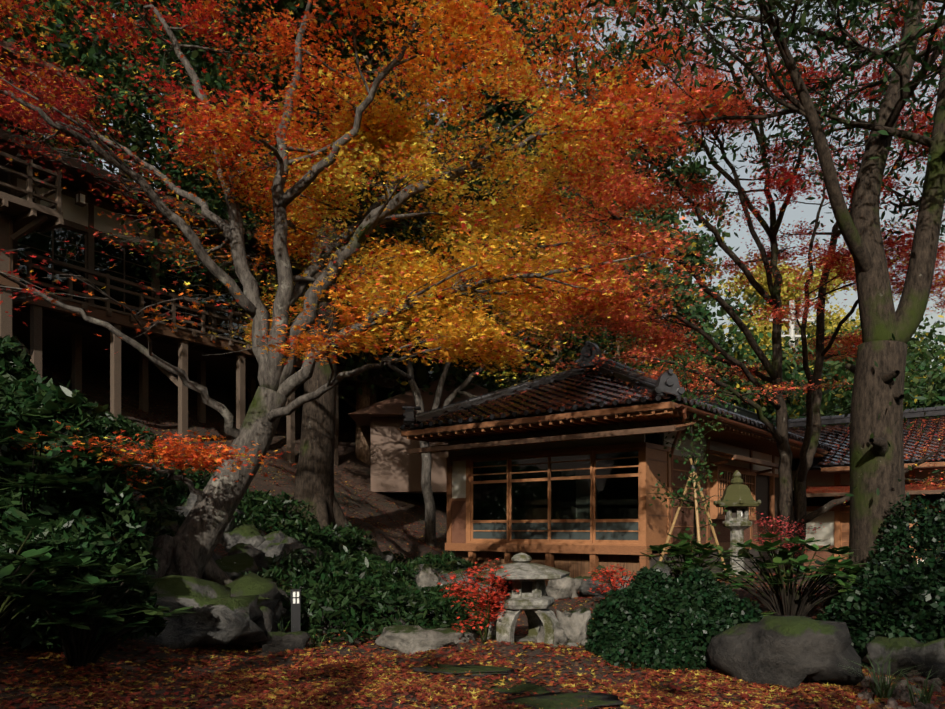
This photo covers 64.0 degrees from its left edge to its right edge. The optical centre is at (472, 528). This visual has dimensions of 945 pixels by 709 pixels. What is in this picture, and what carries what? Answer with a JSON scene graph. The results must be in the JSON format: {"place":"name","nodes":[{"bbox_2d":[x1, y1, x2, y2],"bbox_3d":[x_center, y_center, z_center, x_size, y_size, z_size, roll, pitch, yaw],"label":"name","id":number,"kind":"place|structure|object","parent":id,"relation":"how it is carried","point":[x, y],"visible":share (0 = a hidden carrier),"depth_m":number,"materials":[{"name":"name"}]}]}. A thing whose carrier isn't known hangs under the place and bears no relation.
{"place":"outdoors","nodes":[
{"label":"outdoors","id":0,"kind":"place"},
{"bbox_2d":[0,189,944,708],"bbox_3d":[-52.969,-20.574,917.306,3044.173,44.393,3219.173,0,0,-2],"label":"ground","id":1,"kind":"structure","parent":0,"point":[352,469],"depth_m":12.68,"materials":[{"name":"brown soil"}]},
{"bbox_2d":[0,335,167,649],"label":"bush","id":2,"kind":"object","parent":1,"relation":"on","point":[79,531],"visible":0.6,"depth_m":7.71,"materials":[{"name":"green plant"}]},
{"bbox_2d":[0,361,193,667],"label":"shrub","id":3,"kind":"object","parent":1,"relation":"on","point":[42,587],"depth_m":6.71,"materials":[{"name":"green plant"}]},
{"bbox_2d":[0,40,438,465],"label":"hill building","id":4,"kind":"structure","parent":1,"relation":"on","point":[39,213],"depth_m":19.52,"materials":[{"name":"brown wood"}]},
{"bbox_2d":[72,398,489,644],"bbox_3d":[-4.872,-0.751,12.827,10.858,4.659,7.744,0,0,-2],"label":"bush","id":5,"kind":"object","parent":1,"relation":"on","point":[342,581],"visible":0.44,"depth_m":11.23,"materials":[{"name":"green plant"}]},
{"bbox_2d":[290,589,300,631],"bbox_3d":[-2.143,1.068,9.161,0.122,0.670,0.122,0,0,-17],"label":"path light","id":6,"kind":"object","parent":1,"relation":"on","point":[295,598],"visible":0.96,"depth_m":9.11,"materials":[{"name":"black metal"}]},
{"bbox_2d":[41,0,708,530],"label":"tree","id":7,"kind":"object","parent":1,"relation":"on","point":[279,6],"depth_m":16.32,"materials":[{"name":"orange plant"}]},
{"bbox_2d":[0,0,759,585],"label":"maple","id":8,"kind":"object","parent":1,"relation":"on","point":[396,136],"depth_m":9.47,"materials":[{"name":"orange plant"}]},
{"bbox_2d":[26,0,749,464],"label":"trees","id":9,"kind":"object","parent":1,"relation":"on","point":[701,244],"depth_m":33.97,"materials":[{"name":"plant"}]},
{"bbox_2d":[348,375,492,495],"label":"buildings","id":10,"kind":"structure","parent":1,"relation":"on","point":[396,468],"depth_m":24.30,"materials":[{"name":"beige paint"}]},
{"bbox_2d":[200,142,683,546],"bbox_3d":[-0.890,-5.317,20.675,12.431,11.939,9.952,0,0,-2],"label":"maple","id":11,"kind":"object","parent":1,"relation":"on","point":[248,331],"depth_m":20.49,"materials":[{"name":"orange plant"}]},
{"bbox_2d":[0,0,944,502],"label":"evergreens","id":12,"kind":"object","parent":1,"relation":"on","point":[928,378],"depth_m":25.57,"materials":[{"name":"plant"}]},
{"bbox_2d":[0,351,944,708],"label":"leaf litter","id":13,"kind":"object","parent":1,"relation":"on","point":[256,691],"visible":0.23,"depth_m":6.70,"materials":[{"name":"plant"}]},
{"bbox_2d":[438,558,518,643],"bbox_3d":[0.098,0.875,8.911,1.048,1.053,1.159,0,0,-2],"label":"red shrub","id":14,"kind":"object","parent":1,"relation":"on","point":[492,597],"depth_m":8.86,"materials":[{"name":"red plant"}]},
{"bbox_2d":[472,552,577,647],"bbox_3d":[0.603,0.883,9.238,1.396,1.190,1.088,0,0,-14],"label":"stone lantern","id":15,"kind":"object","parent":1,"relation":"on","point":[532,600],"visible":0.79,"depth_m":8.96,"materials":[{"name":"stone"}]},
{"bbox_2d":[126,484,944,708],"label":"rocks","id":16,"kind":"object","parent":1,"relation":"on","point":[782,650],"visible":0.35,"depth_m":8.07,"materials":[{"name":"grey stone"}]},
{"bbox_2d":[584,562,635,598],"bbox_3d":[2.248,0.951,11.828,1.035,0.837,0.762,0,0,32],"label":"red shrub","id":17,"kind":"object","parent":1,"relation":"on","point":[613,578],"depth_m":11.84,"materials":[{"name":"red plant"}]},
{"bbox_2d":[277,616,944,705],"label":"grass tufts","id":18,"kind":"object","parent":1,"relation":"on","point":[923,699],"visible":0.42,"depth_m":6.29,"materials":[{"name":"plant"}]},
{"bbox_2d":[400,341,944,586],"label":"tea house","id":19,"kind":"structure","parent":1,"relation":"on","point":[565,487],"depth_m":15.70,"materials":[{"name":"brown wood"}]},
{"bbox_2d":[406,370,944,492],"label":"roof leaves","id":20,"kind":"object","parent":19,"relation":"on","point":[845,489],"visible":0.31,"depth_m":19.25,"materials":[{"name":"orange plant"}]},
{"bbox_2d":[585,564,763,672],"bbox_3d":[2.351,0.950,8.439,2.158,1.124,2.074,0,0,-2],"label":"yew bush","id":21,"kind":"object","parent":1,"relation":"on","point":[643,614],"visible":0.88,"depth_m":7.85,"materials":[{"name":"green plant"}]},
{"bbox_2d":[659,457,729,577],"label":"support stakes","id":22,"kind":"object","parent":1,"relation":"on","point":[696,511],"visible":0.58,"depth_m":13.49,"materials":[{"name":"brown wood"}]},
{"bbox_2d":[649,344,739,563],"bbox_3d":[3.831,-1.076,13.326,1.585,4.506,1.775,0,0,-2],"label":"young tree","id":23,"kind":"object","parent":1,"relation":"on","point":[681,490],"depth_m":13.37,"materials":[{"name":"plant"}]},
{"bbox_2d":[458,0,944,573],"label":"maple","id":24,"kind":"object","parent":1,"relation":"on","point":[837,256],"depth_m":14.93,"materials":[{"name":"red plant"}]},
{"bbox_2d":[501,0,944,617],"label":"tree","id":25,"kind":"object","parent":1,"relation":"on","point":[876,462],"depth_m":11.37,"materials":[{"name":"brown plant"}]},
{"bbox_2d":[713,470,760,575],"bbox_3d":[5.482,-0.034,15.674,0.941,2.360,0.972,0,0,-2],"label":"tall lantern","id":26,"kind":"object","parent":1,"relation":"on","point":[737,495],"visible":0.83,"depth_m":15.52,"materials":[{"name":"stone"}]},
{"bbox_2d":[640,531,889,615],"bbox_3d":[4.604,0.718,11.398,3.691,1.363,3.875,0,0,-2],"label":"shrub","id":27,"kind":"object","parent":1,"relation":"on","point":[684,547],"depth_m":10.68,"materials":[{"name":"green plant"}]},
{"bbox_2d":[708,246,861,403],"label":"ginkgo","id":28,"kind":"object","parent":1,"relation":"on","point":[766,339],"depth_m":40.26,"materials":[{"name":"yellow plant"}]},
{"bbox_2d":[749,511,824,572],"bbox_3d":[6.261,0.314,15.187,1.367,1.380,1.602,0,0,-2],"label":"pink shrub","id":29,"kind":"object","parent":1,"relation":"on","point":[762,541],"depth_m":15.23,"materials":[{"name":"plant"}]},
{"bbox_2d":[769,300,814,364],"bbox_3d":[14.072,-4.284,33.202,2.000,11.500,0.570,0,0,-2],"label":"utility pole","id":30,"kind":"object","parent":1,"relation":"on","point":[792,332],"visible":0.17,"depth_m":33.26,"materials":[{"name":"concrete"}]},
{"bbox_2d":[815,491,944,666],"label":"bush","id":31,"kind":"object","parent":1,"relation":"on","point":[873,603],"visible":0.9,"depth_m":8.12,"materials":[{"name":"green plant"}]},
{"bbox_2d":[44,0,944,376],"label":"sky","id":32,"kind":"structure","parent":0,"point":[810,211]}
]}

